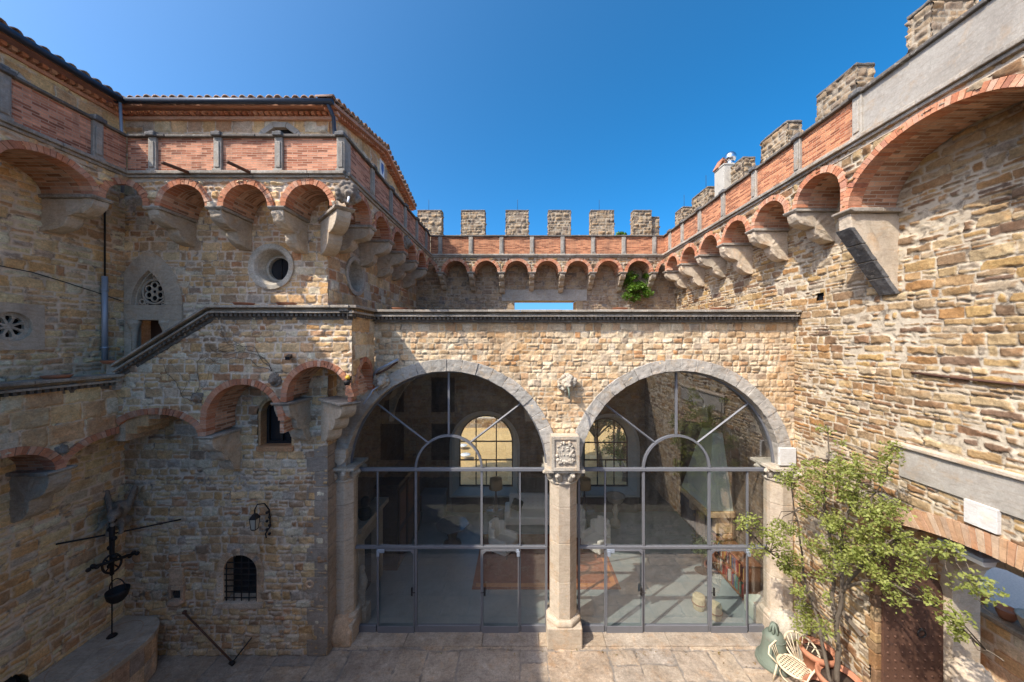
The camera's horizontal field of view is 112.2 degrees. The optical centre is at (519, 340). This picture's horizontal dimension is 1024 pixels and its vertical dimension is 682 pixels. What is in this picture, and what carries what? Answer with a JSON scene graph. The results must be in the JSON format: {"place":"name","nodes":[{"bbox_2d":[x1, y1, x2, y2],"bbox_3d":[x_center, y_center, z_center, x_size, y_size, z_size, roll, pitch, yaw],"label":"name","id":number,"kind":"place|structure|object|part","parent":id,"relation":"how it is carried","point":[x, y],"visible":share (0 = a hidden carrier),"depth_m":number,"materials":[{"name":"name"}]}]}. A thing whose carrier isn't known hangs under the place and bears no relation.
{"place":"outdoors","nodes":[
{"label":"outdoors","id":0,"kind":"place"},
{"bbox_2d":[39,374,73,378],"bbox_3d":[-8.750,0.677,6.500,0.400,0.060,0.400,0,0,0],"label":"terracotta saucer","id":1,"kind":"object","parent":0,"point":[60,376],"visible":0.97,"depth_m":6.45,"materials":[{"name":"orange ceramic"}]},
{"bbox_2d":[232,302,254,304],"bbox_3d":[-5.980,-0.793,7.450,0.400,0.060,0.400,0,0,0],"label":"terracotta saucer","id":2,"kind":"object","parent":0,"point":[240,303],"visible":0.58,"depth_m":7.31,"materials":[{"name":"orange ceramic"}]},
{"bbox_2d":[276,302,297,304],"bbox_3d":[-5.050,-0.793,7.450,0.400,0.060,0.400,0,0,0],"label":"terracotta saucer","id":3,"kind":"object","parent":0,"point":[284,303],"visible":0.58,"depth_m":7.31,"materials":[{"name":"orange ceramic"}]},
{"bbox_2d":[420,488,447,522],"bbox_3d":[-3.600,6.889,14.450,0.980,1.178,0.680,0,0,0],"label":"cabinet","id":4,"kind":"object","parent":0,"point":[433,505],"visible":0.94,"depth_m":14.15,"materials":[{"name":"grey paint"}]},
{"bbox_2d":[148,633,805,681],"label":"courtyard paving","id":5,"kind":"structure","parent":0,"point":[479,664],"depth_m":7.94,"materials":[{"name":"beige stone"}]},
{"bbox_2d":[30,616,159,681],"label":"stone bench","id":6,"kind":"object","parent":5,"relation":"on","point":[128,652],"visible":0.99,"depth_m":7.26,"materials":[{"name":"stone"}]},
{"bbox_2d":[56,519,180,638],"bbox_3d":[-8.866,5.214,7.703,0.546,2.612,1.812,0,0,44],"label":"wrought iron sculpture","id":7,"kind":"object","parent":6,"relation":"on","point":[113,558],"visible":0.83,"depth_m":7.58,"materials":[{"name":"metal"}]},
{"bbox_2d":[104,578,130,603],"bbox_3d":[-8.832,5.464,7.550,0.381,0.520,0.374,0,0,0],"label":"bucket","id":8,"kind":"object","parent":7,"relation":"hanging from","point":[116,594],"visible":1,"depth_m":7.54,"materials":[{"name":"metal"}]},
{"bbox_2d":[182,610,251,665],"bbox_3d":[-7.151,6.930,8.036,1.628,1.150,0.258,0,0,0],"label":"iron bar","id":9,"kind":"object","parent":5,"relation":"on","point":[231,661],"visible":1,"depth_m":8.04,"materials":[{"name":"black metal"}]},
{"bbox_2d":[110,94,431,656],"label":"castle wing","id":10,"kind":"structure","parent":5,"relation":"on","point":[229,200],"depth_m":8.20,"materials":[{"name":"brown stone"}]},
{"bbox_2d":[124,250,183,355],"bbox_3d":[-8.720,-0.278,8.387,1.380,3.757,0.587,0,0,0],"label":"gothic doorway","id":11,"kind":"structure","parent":10,"relation":"in","point":[149,280],"depth_m":8.16,"materials":[{"name":"stone"}]},
{"bbox_2d":[215,548,263,607],"bbox_3d":[-6.670,5.640,8.340,1.120,1.399,0.380,0,0,0],"label":"window","id":12,"kind":"structure","parent":10,"relation":"in","point":[240,587],"depth_m":8.22,"materials":[{"name":"grey glass"}]},
{"bbox_2d":[110,305,376,469],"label":"staircase","id":13,"kind":"structure","parent":10,"relation":"attached to","point":[314,339],"depth_m":7.46,"materials":[{"name":"stone"}]},
{"bbox_2d":[190,392,203,403],"bbox_3d":[-6.980,1.232,7.452,0.250,0.250,0.250,0,0,-45],"label":"carved head","id":14,"kind":"object","parent":13,"relation":"attached to","point":[196,398],"visible":0.93,"depth_m":7.39},
{"bbox_2d":[163,330,271,400],"bbox_3d":[-6.519,0.465,7.424,2.350,1.678,0.035,0,0,0],"label":"dry creeper","id":15,"kind":"object","parent":13,"relation":"attached to","point":[221,358],"visible":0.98,"depth_m":7.42,"materials":[{"name":"brown plant"}]},
{"bbox_2d":[268,373,281,386],"bbox_3d":[-5.305,0.843,7.459,0.268,0.298,0.326,0,0,33],"label":"carved head","id":16,"kind":"object","parent":13,"relation":"attached to","point":[274,380],"visible":0.88,"depth_m":7.39},
{"bbox_2d":[285,354,291,359],"bbox_3d":[-4.936,0.338,7.356,0.092,0.124,0.221,0,0,-17],"label":"security camera","id":17,"kind":"object","parent":13,"relation":"attached to","point":[288,357],"visible":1,"depth_m":7.28,"materials":[{"name":"black plastic"}]},
{"bbox_2d":[344,375,350,384],"bbox_3d":[-3.680,0.838,7.350,0.140,0.205,0.200,0,0,0],"label":"security lamp","id":18,"kind":"object","parent":13,"relation":"attached to","point":[347,381],"visible":1,"depth_m":7.31,"materials":[{"name":"yellow plastic"}]},
{"bbox_2d":[373,358,398,376],"bbox_3d":[-3.317,0.659,8.428,0.695,0.473,0.204,0,0,0],"label":"waste pipe","id":19,"kind":"object","parent":13,"relation":"on","point":[394,362],"visible":0.97,"depth_m":8.38,"materials":[{"name":"metal"}]},
{"bbox_2d":[249,503,270,537],"bbox_3d":[-6.044,4.216,7.998,0.418,0.860,0.221,0,0,-29],"label":"wall lantern","id":20,"kind":"object","parent":10,"relation":"attached to","point":[254,520],"depth_m":7.96,"materials":[{"name":"metal"}]},
{"bbox_2d":[248,244,293,288],"bbox_3d":[-5.910,-1.770,8.375,1.080,1.080,0.450,0,0,0],"label":"round window","id":21,"kind":"structure","parent":10,"relation":"in","point":[271,266],"depth_m":8.21,"materials":[{"name":"stone"}]},
{"bbox_2d":[256,398,293,451],"bbox_3d":[-5.830,1.975,8.330,0.860,1.289,0.360,0,0,0],"label":"window","id":22,"kind":"structure","parent":10,"relation":"in","point":[270,439],"depth_m":8.38,"materials":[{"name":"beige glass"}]},
{"bbox_2d":[334,180,361,205],"bbox_3d":[-3.660,-3.097,7.278,0.533,0.582,0.488,0,0,18],"label":"gargoyle","id":23,"kind":"object","parent":10,"relation":"attached to","point":[347,192],"visible":1,"depth_m":7.14,"materials":[{"name":"stone"}]},
{"bbox_2d":[345,256,365,295],"bbox_3d":[-4.755,-1.800,9.560,0.450,1.080,1.080,0,0,0],"label":"round window","id":24,"kind":"structure","parent":10,"relation":"in","point":[354,273],"depth_m":9.81,"materials":[{"name":"stone"}]},
{"bbox_2d":[403,235,412,248],"bbox_3d":[-3.713,-3.186,11.165,0.451,0.455,0.397,0,0,-26],"label":"gargoyle","id":25,"kind":"object","parent":10,"relation":"attached to","point":[408,243],"visible":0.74,"depth_m":11.05,"materials":[{"name":"stone"}]},
{"bbox_2d":[367,647,797,681],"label":"fallen leaves","id":26,"kind":"object","parent":5,"relation":"on","point":[643,654],"visible":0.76,"depth_m":8.24,"materials":[{"name":"brown plant"}]},
{"bbox_2d":[755,621,793,676],"bbox_3d":[5.920,7.021,8.020,0.750,0.938,0.750,0,0,0],"label":"bell","id":27,"kind":"object","parent":5,"relation":"on","point":[771,633],"visible":0.84,"depth_m":7.89,"materials":[{"name":"green metal"}]},
{"bbox_2d":[768,630,820,681],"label":"wicker chair","id":28,"kind":"object","parent":5,"relation":"on","point":[778,661],"visible":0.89,"depth_m":7.58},
{"bbox_2d":[798,599,807,659],"bbox_3d":[6.620,6.790,8.050,0.200,1.420,0.200,0,0,0],"label":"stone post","id":29,"kind":"object","parent":5,"relation":"on","point":[799,650],"visible":0.2,"depth_m":8.03,"materials":[{"name":"beige stone"}]},
{"bbox_2d":[802,673,819,681],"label":"terracotta pot","id":30,"kind":"object","parent":5,"relation":"on","point":[814,678],"visible":0.59,"depth_m":7.19,"materials":[{"name":"ceramic"}]},
{"bbox_2d":[798,636,834,673],"bbox_3d":[6.500,7.100,7.500,0.676,0.800,0.676,0,0,0],"label":"terracotta pot","id":31,"kind":"object","parent":5,"relation":"on","point":[810,658],"visible":0.61,"depth_m":7.47,"materials":[{"name":"ceramic"}]},
{"bbox_2d":[814,660,862,681],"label":"terracotta pot","id":32,"kind":"object","parent":5,"relation":"on","point":[847,674],"visible":0.64,"depth_m":7.05,"materials":[{"name":"ceramic"}]},
{"bbox_2d":[733,423,1009,681],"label":"shrub","id":33,"kind":"object","parent":32,"relation":"in","point":[832,526],"visible":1,"depth_m":6.28,"materials":[{"name":"green plant"}]},
{"bbox_2d":[0,0,980,309],"label":"sky","id":34,"kind":"structure","parent":0,"point":[580,107],"materials":[{"name":"blue"}]},
{"bbox_2d":[461,416,625,484],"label":"field","id":35,"kind":"structure","parent":0,"point":[486,450],"depth_m":21.96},
{"bbox_2d":[461,453,470,458],"bbox_3d":[-3.400,7.308,21.500,0.640,0.485,0.640,0,0,0],"label":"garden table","id":36,"kind":"object","parent":35,"relation":"on","point":[465,455],"visible":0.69,"depth_m":21.42,"materials":[{"name":"white paint"}]},
{"bbox_2d":[589,419,620,471],"bbox_3d":[4.574,5.344,19.760,4.208,4.733,4.027,0,0,0],"label":"olive tree","id":37,"kind":"object","parent":35,"relation":"on","point":[602,423],"visible":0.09,"depth_m":19.47,"materials":[{"name":"green plant"}]},
{"bbox_2d":[594,430,625,481],"bbox_3d":[5.423,6.163,18.336,2.832,3.098,2.618,0,0,0],"label":"olive tree","id":38,"kind":"object","parent":35,"relation":"on","point":[621,454],"visible":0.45,"depth_m":18.38,"materials":[{"name":"green plant"}]},
{"bbox_2d":[612,420,621,451],"bbox_3d":[6.419,5.399,22.596,4.281,4.643,5.068,0,0,13],"label":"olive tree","id":39,"kind":"object","parent":35,"relation":"on","point":[619,428],"visible":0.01,"depth_m":22.39,"materials":[{"name":"green plant"}]},
{"bbox_2d":[692,592,705,611],"bbox_3d":[5.000,7.291,9.620,0.368,0.396,0.368,0,0,0],"label":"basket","id":40,"kind":"object","parent":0,"point":[698,602],"visible":1,"depth_m":9.52,"materials":[{"name":"beige wicker"}]},
{"bbox_2d":[712,600,722,621],"bbox_3d":[5.280,7.287,9.300,0.368,0.396,0.368,0,0,0],"label":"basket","id":41,"kind":"object","parent":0,"point":[717,613],"visible":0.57,"depth_m":9.17,"materials":[{"name":"beige wicker"}]},
{"bbox_2d":[709,307,726,309],"bbox_3d":[4.950,-0.793,8.600,0.400,0.060,0.400,0,0,0],"label":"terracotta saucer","id":42,"kind":"object","parent":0,"point":[720,308],"visible":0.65,"depth_m":8.45,"materials":[{"name":"orange ceramic"}]},
{"bbox_2d":[744,594,762,621],"bbox_3d":[6.450,7.249,9.350,0.460,0.458,0.460,0,0,0],"label":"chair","id":43,"kind":"object","parent":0,"point":[752,606],"visible":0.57,"depth_m":9.32,"materials":[{"name":"green paint"}]},
{"bbox_2d":[868,567,1023,675],"bbox_3d":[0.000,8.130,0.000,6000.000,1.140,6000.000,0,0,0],"label":"terrain","id":44,"kind":"structure","parent":0,"point":[1012,584],"depth_m":10.59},
{"bbox_2d":[465,417,506,427],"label":"garden wall","id":45,"kind":"structure","parent":44,"relation":"on","point":[484,422],"depth_m":28.99,"materials":[{"name":"stone"}]},
{"bbox_2d":[327,309,802,648],"bbox_3d":[1.000,3.425,12.076,12.600,8.380,7.647,0,0,0],"label":"glazed gallery","id":46,"kind":"object","parent":44,"relation":"on","point":[640,375],"visible":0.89,"depth_m":8.81,"materials":[{"name":"grey stone"}]},
{"bbox_2d":[358,564,370,622],"bbox_3d":[-4.200,6.711,9.140,0.360,1.534,0.320,0,0,0],"label":"statuette","id":47,"kind":"object","parent":46,"relation":"on","point":[362,600],"visible":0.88,"depth_m":9.07,"materials":[{"name":"stone"}]},
{"bbox_2d":[358,497,388,591],"bbox_3d":[-4.475,6.264,10.200,0.450,2.428,1.900,0,0,0],"label":"fireplace","id":48,"kind":"object","parent":46,"relation":"on","point":[367,535],"visible":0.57,"depth_m":10.51,"materials":[{"name":"stone"}]},
{"bbox_2d":[358,496,371,520],"bbox_3d":[-4.397,4.733,9.750,0.392,0.693,0.310,0,0,0],"label":"bust","id":49,"kind":"object","parent":48,"relation":"on","point":[364,512],"visible":0.98,"depth_m":9.64,"materials":[{"name":"metal"}]},
{"bbox_2d":[363,373,389,403],"bbox_3d":[-3.526,1.131,8.379,0.399,0.722,0.722,0,0,35],"label":"gargoyle","id":50,"kind":"object","parent":46,"relation":"attached to","point":[381,381],"visible":0.98,"depth_m":8.39,"materials":[{"name":"stone"}]},
{"bbox_2d":[376,549,414,632],"bbox_3d":[-3.150,6.385,8.758,0.981,2.170,0.127,0,0,0],"label":"glass door","id":51,"kind":"structure","parent":46,"relation":"in","point":[381,629],"depth_m":8.80,"materials":[{"name":"paint"}]},
{"bbox_2d":[375,457,421,570],"bbox_3d":[-4.305,6.064,12.450,0.770,2.828,2.660,0,0,0],"label":"cabinet","id":52,"kind":"object","parent":46,"relation":"on","point":[397,488],"visible":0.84,"depth_m":11.47,"materials":[{"name":"wood"}]},
{"bbox_3d":[-3.975,6.125,11.650,0.050,2.450,0.740,0,0,0],"label":"door","id":53,"kind":"part","parent":52,"relation":"part of","materials":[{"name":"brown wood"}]},
{"bbox_3d":[-3.975,6.125,12.470,0.050,2.450,0.740,0,0,0],"label":"door","id":54,"kind":"part","parent":52,"relation":"part of","materials":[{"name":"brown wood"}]},
{"bbox_3d":[-3.975,6.125,13.290,0.050,2.450,0.740,0,0,0],"label":"door","id":55,"kind":"part","parent":52,"relation":"part of","materials":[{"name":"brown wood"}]},
{"bbox_2d":[435,515,468,544],"bbox_3d":[-2.500,7.113,12.700,1.146,0.730,1.146,0,0,22],"label":"table","id":56,"kind":"object","parent":46,"relation":"on","point":[451,527],"visible":0.96,"depth_m":12.58,"materials":[{"name":"stone"}]},
{"bbox_2d":[449,411,519,512],"bbox_3d":[-1.550,5.265,15.415,3.080,4.410,0.870,0,0,0],"label":"window","id":57,"kind":"structure","parent":46,"relation":"in","point":[465,498],"depth_m":15.17,"materials":[{"name":"glass"}]},
{"bbox_2d":[486,505,504,516],"bbox_3d":[-0.980,7.178,14.000,0.840,0.600,0.840,0,0,0],"label":"side table","id":58,"kind":"object","parent":46,"relation":"on","point":[491,512],"visible":0.76,"depth_m":13.88,"materials":[{"name":"stone"}]},
{"bbox_2d":[489,476,502,510],"bbox_3d":[-0.980,6.237,14.000,0.540,1.275,0.540,0,0,0],"label":"table lamp","id":59,"kind":"object","parent":58,"relation":"on","point":[495,484],"visible":1,"depth_m":13.90,"materials":[{"name":"brown fabric"}]},
{"bbox_2d":[481,549,519,632],"bbox_3d":[-0.505,6.385,8.758,0.991,2.170,0.127,0,0,0],"label":"glass door","id":60,"kind":"structure","parent":46,"relation":"in","point":[485,629],"depth_m":8.80,"materials":[{"name":"paint"}]},
{"bbox_2d":[504,493,548,524],"bbox_3d":[0.550,6.900,14.190,2.340,0.900,0.980,0,0,0],"label":"sofa","id":61,"kind":"object","parent":46,"relation":"on","point":[533,510],"visible":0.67,"depth_m":14.20,"materials":[{"name":"beige fabric"}]},
{"bbox_2d":[511,498,523,510],"bbox_3d":[-0.120,6.820,14.320,0.534,0.527,0.215,0,0,0],"label":"cushion","id":62,"kind":"object","parent":61,"relation":"on","point":[515,504],"visible":0.76,"depth_m":14.27,"materials":[{"name":"grey fabric"}]},
{"bbox_2d":[416,200,675,309],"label":"curtain wall","id":63,"kind":"structure","parent":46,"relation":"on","point":[473,266],"depth_m":15.18,"materials":[{"name":"brick"}]},
{"bbox_2d":[616,231,626,234],"bbox_3d":[4.312,-4.548,14.592,0.476,0.298,0.342,0,0,0],"label":"weed","id":64,"kind":"object","parent":63,"relation":"on","point":[620,233],"visible":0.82,"depth_m":14.57,"materials":[{"name":"green plant"}]},
{"bbox_2d":[621,270,653,301],"bbox_3d":[5.018,-2.372,14.712,1.507,1.433,0.961,0,0,-15],"label":"caper bush","id":65,"kind":"object","parent":63,"relation":"attached to","point":[635,289],"visible":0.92,"depth_m":14.65,"materials":[{"name":"green plant"}]},
{"bbox_2d":[472,534,620,589],"bbox_3d":[0.800,7.470,11.825,4.500,0.016,2.950,0,0,0],"label":"rug","id":66,"kind":"object","parent":46,"relation":"on","point":[500,572],"visible":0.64,"depth_m":11.24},
{"bbox_2d":[488,517,517,559],"bbox_3d":[-0.646,6.958,12.215,0.900,1.040,0.860,0,0,30],"label":"armchair","id":67,"kind":"object","parent":66,"relation":"on","point":[499,533],"visible":0.81,"depth_m":12.25,"materials":[{"name":"beige fabric"}]},
{"bbox_2d":[580,504,585,537],"bbox_3d":[2.108,6.958,13.229,0.860,1.040,0.900,0,0,15],"label":"armchair","id":68,"kind":"object","parent":66,"relation":"on","point":[582,520],"visible":0.26,"depth_m":13.21,"materials":[{"name":"beige fabric"}]},
{"bbox_2d":[581,515,610,557],"bbox_3d":[2.773,6.958,12.319,0.900,1.040,0.860,0,0,-40],"label":"armchair","id":69,"kind":"object","parent":66,"relation":"on","point":[593,534],"visible":0.84,"depth_m":12.33,"materials":[{"name":"beige fabric"}]},
{"bbox_2d":[557,373,576,398],"bbox_3d":[1.183,1.083,8.503,0.461,0.582,0.635,0,0,-33],"label":"gargoyle","id":70,"kind":"object","parent":46,"relation":"attached to","point":[568,381],"visible":0.99,"depth_m":8.44,"materials":[{"name":"stone"}]},
{"bbox_2d":[582,505,594,527],"bbox_3d":[2.620,7.178,14.000,0.840,0.600,0.840,0,0,0],"label":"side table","id":71,"kind":"object","parent":46,"relation":"on","point":[590,511],"visible":0.36,"depth_m":13.88,"materials":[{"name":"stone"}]},
{"bbox_2d":[580,476,590,510],"bbox_3d":[2.620,6.237,14.000,0.540,1.275,0.540,0,0,0],"label":"table lamp","id":72,"kind":"object","parent":71,"relation":"on","point":[585,483],"visible":0.79,"depth_m":13.86,"materials":[{"name":"brown fabric"}]},
{"bbox_2d":[580,414,639,512],"bbox_3d":[3.930,5.325,15.415,2.640,4.290,0.870,0,0,0],"label":"window","id":73,"kind":"structure","parent":46,"relation":"in","point":[594,497],"depth_m":15.26,"materials":[{"name":"glass"}]},
{"bbox_2d":[606,491,625,528],"bbox_3d":[3.850,6.854,13.900,0.800,1.248,0.800,0,0,0],"label":"stone basin","id":74,"kind":"object","parent":46,"relation":"on","point":[615,498],"visible":1,"depth_m":13.81,"materials":[{"name":"stone"}]},
{"bbox_2d":[606,549,645,632],"bbox_3d":[2.700,6.385,8.758,0.981,2.170,0.127,0,0,0],"label":"glass door","id":75,"kind":"structure","parent":46,"relation":"in","point":[609,629],"depth_m":8.80,"materials":[{"name":"paint"}]},
{"bbox_2d":[691,534,715,575],"bbox_3d":[5.941,6.870,11.195,0.808,1.215,0.765,0,0,0],"label":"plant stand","id":76,"kind":"object","parent":46,"relation":"on","point":[701,569],"visible":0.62,"depth_m":11.15,"materials":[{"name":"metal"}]},
{"bbox_2d":[679,428,734,543],"bbox_3d":[6.410,5.289,11.950,0.860,4.378,2.060,0,0,0],"label":"fireplace","id":77,"kind":"object","parent":46,"relation":"on","point":[693,488],"visible":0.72,"depth_m":11.47,"materials":[{"name":"green paint"}]},
{"bbox_2d":[711,549,750,632],"bbox_3d":[5.345,6.385,8.758,0.991,2.170,0.127,0,0,0],"label":"glass door","id":78,"kind":"structure","parent":46,"relation":"in","point":[714,629],"depth_m":8.80,"materials":[{"name":"paint"}]},
{"bbox_2d":[711,532,761,599],"bbox_3d":[6.575,6.904,10.540,0.490,1.148,1.700,0,0,0],"label":"bookcase","id":79,"kind":"object","parent":46,"relation":"on","point":[754,573],"visible":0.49,"depth_m":9.99,"materials":[{"name":"brown wood"}]},
{"bbox_2d":[722,562,726,573],"bbox_3d":[6.520,7.188,10.904,0.200,0.362,0.053,0,0,0],"label":"book","id":80,"kind":"object","parent":79,"relation":"on","point":[723,567],"visible":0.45,"depth_m":10.88,"materials":[{"name":"red paper"}]},
{"bbox_2d":[728,569,731,580],"bbox_3d":[6.520,7.195,10.584,0.200,0.348,0.056,0,0,0],"label":"book","id":81,"kind":"object","parent":79,"relation":"on","point":[729,574],"visible":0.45,"depth_m":10.56,"materials":[{"name":"white paper"}]},
{"bbox_2d":[735,560,739,572],"bbox_3d":[6.520,6.702,10.228,0.200,0.333,0.055,0,0,0],"label":"book","id":82,"kind":"object","parent":79,"relation":"on","point":[737,562],"visible":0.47,"depth_m":10.20,"materials":[{"name":"red paper"}]},
{"bbox_2d":[740,563,743,576],"bbox_3d":[6.520,6.682,10.028,0.200,0.374,0.036,0,0,0],"label":"book","id":83,"kind":"object","parent":79,"relation":"on","point":[741,569],"visible":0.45,"depth_m":10.01,"materials":[{"name":"brown paper"}]},
{"bbox_2d":[662,0,1023,681],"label":"curtain wall","id":84,"kind":"structure","parent":44,"relation":"on","point":[869,225],"depth_m":6.16,"materials":[{"name":"stone"}]},
{"bbox_2d":[713,151,736,195],"bbox_3d":[7.228,-5.045,12.010,0.683,2.990,0.620,0,0,0],"label":"chimney","id":85,"kind":"object","parent":84,"relation":"on","point":[722,170],"visible":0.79,"depth_m":11.81,"materials":[{"name":"paint"}]},
{"bbox_2d":[842,611,863,636],"bbox_3d":[6.686,5.695,6.925,0.100,0.283,0.404,0,0,-10],"label":"mailbox","id":86,"kind":"object","parent":84,"relation":"attached to","point":[853,625],"visible":0.86,"depth_m":6.89,"materials":[{"name":"stone"}]},
{"bbox_2d":[937,538,1000,567],"bbox_3d":[7.190,3.295,5.530,0.280,0.350,0.580,0,0,0],"label":"strip light","id":87,"kind":"object","parent":84,"relation":"attached to","point":[982,559],"visible":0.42,"depth_m":5.35,"materials":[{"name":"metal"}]},
{"bbox_2d":[944,655,994,681],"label":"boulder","id":88,"kind":"object","parent":44,"relation":"on","point":[960,668],"visible":1,"depth_m":5.88,"materials":[{"name":"stone"}]},
{"bbox_2d":[980,601,1023,681],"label":"garden wall","id":89,"kind":"structure","parent":44,"relation":"on","point":[1001,638],"depth_m":6.70,"materials":[{"name":"brown stone"}]},
{"bbox_2d":[980,593,989,604],"bbox_3d":[9.550,5.340,7.200,0.367,0.220,0.367,0,0,0],"label":"garden pot","id":90,"kind":"object","parent":89,"relation":"on","point":[982,598],"visible":0.12,"depth_m":7.06,"materials":[{"name":"ceramic"}]},
{"bbox_2d":[995,603,1017,621],"bbox_3d":[9.550,5.350,6.750,0.324,0.200,0.324,0,0,0],"label":"garden pot","id":91,"kind":"object","parent":89,"relation":"on","point":[1008,614],"visible":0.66,"depth_m":6.73,"materials":[{"name":"ceramic"}]},
{"bbox_2d":[1014,608,1023,628],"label":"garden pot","id":92,"kind":"object","parent":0,"point":[1019,612],"visible":1,"depth_m":6.50,"materials":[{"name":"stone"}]},
{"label":"cobbled yard","id":93,"kind":"structure","parent":0,"visible":0},
{"bbox_2d":[0,18,128,681],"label":"castle wing","id":94,"kind":"structure","parent":93,"relation":"on","point":[63,179],"depth_m":6.85,"materials":[{"name":"brown stone"}]},
{"bbox_2d":[0,302,44,349],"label":"rose window","id":95,"kind":"structure","parent":94,"relation":"in","point":[22,326],"depth_m":6.52,"materials":[{"name":"stone"}]},
{"bbox_2d":[0,364,124,522],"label":"stone balcony","id":96,"kind":"structure","parent":94,"relation":"attached to","point":[41,419],"depth_m":6.41,"materials":[{"name":"stone"}]},
{"bbox_2d":[54,444,69,455],"bbox_3d":[-8.729,2.081,6.537,0.244,0.239,0.203,0,0,34],"label":"carved head","id":97,"kind":"object","parent":96,"relation":"on","point":[62,449],"visible":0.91,"depth_m":6.51},
{"bbox_2d":[100,360,116,363],"bbox_3d":[-8.720,0.448,7.380,0.400,0.060,0.400,0,0,0],"label":"terracotta saucer","id":98,"kind":"object","parent":96,"relation":"on","point":[107,361],"visible":0.6,"depth_m":7.24,"materials":[{"name":"orange ceramic"}]},
{"bbox_2d":[104,485,137,536],"bbox_3d":[-9.042,3.853,7.825,0.746,0.921,0.524,0,0,35],"label":"griffin statue","id":99,"kind":"object","parent":94,"relation":"attached to","point":[119,510],"visible":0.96,"depth_m":7.77,"materials":[{"name":"stone"}]}
]}

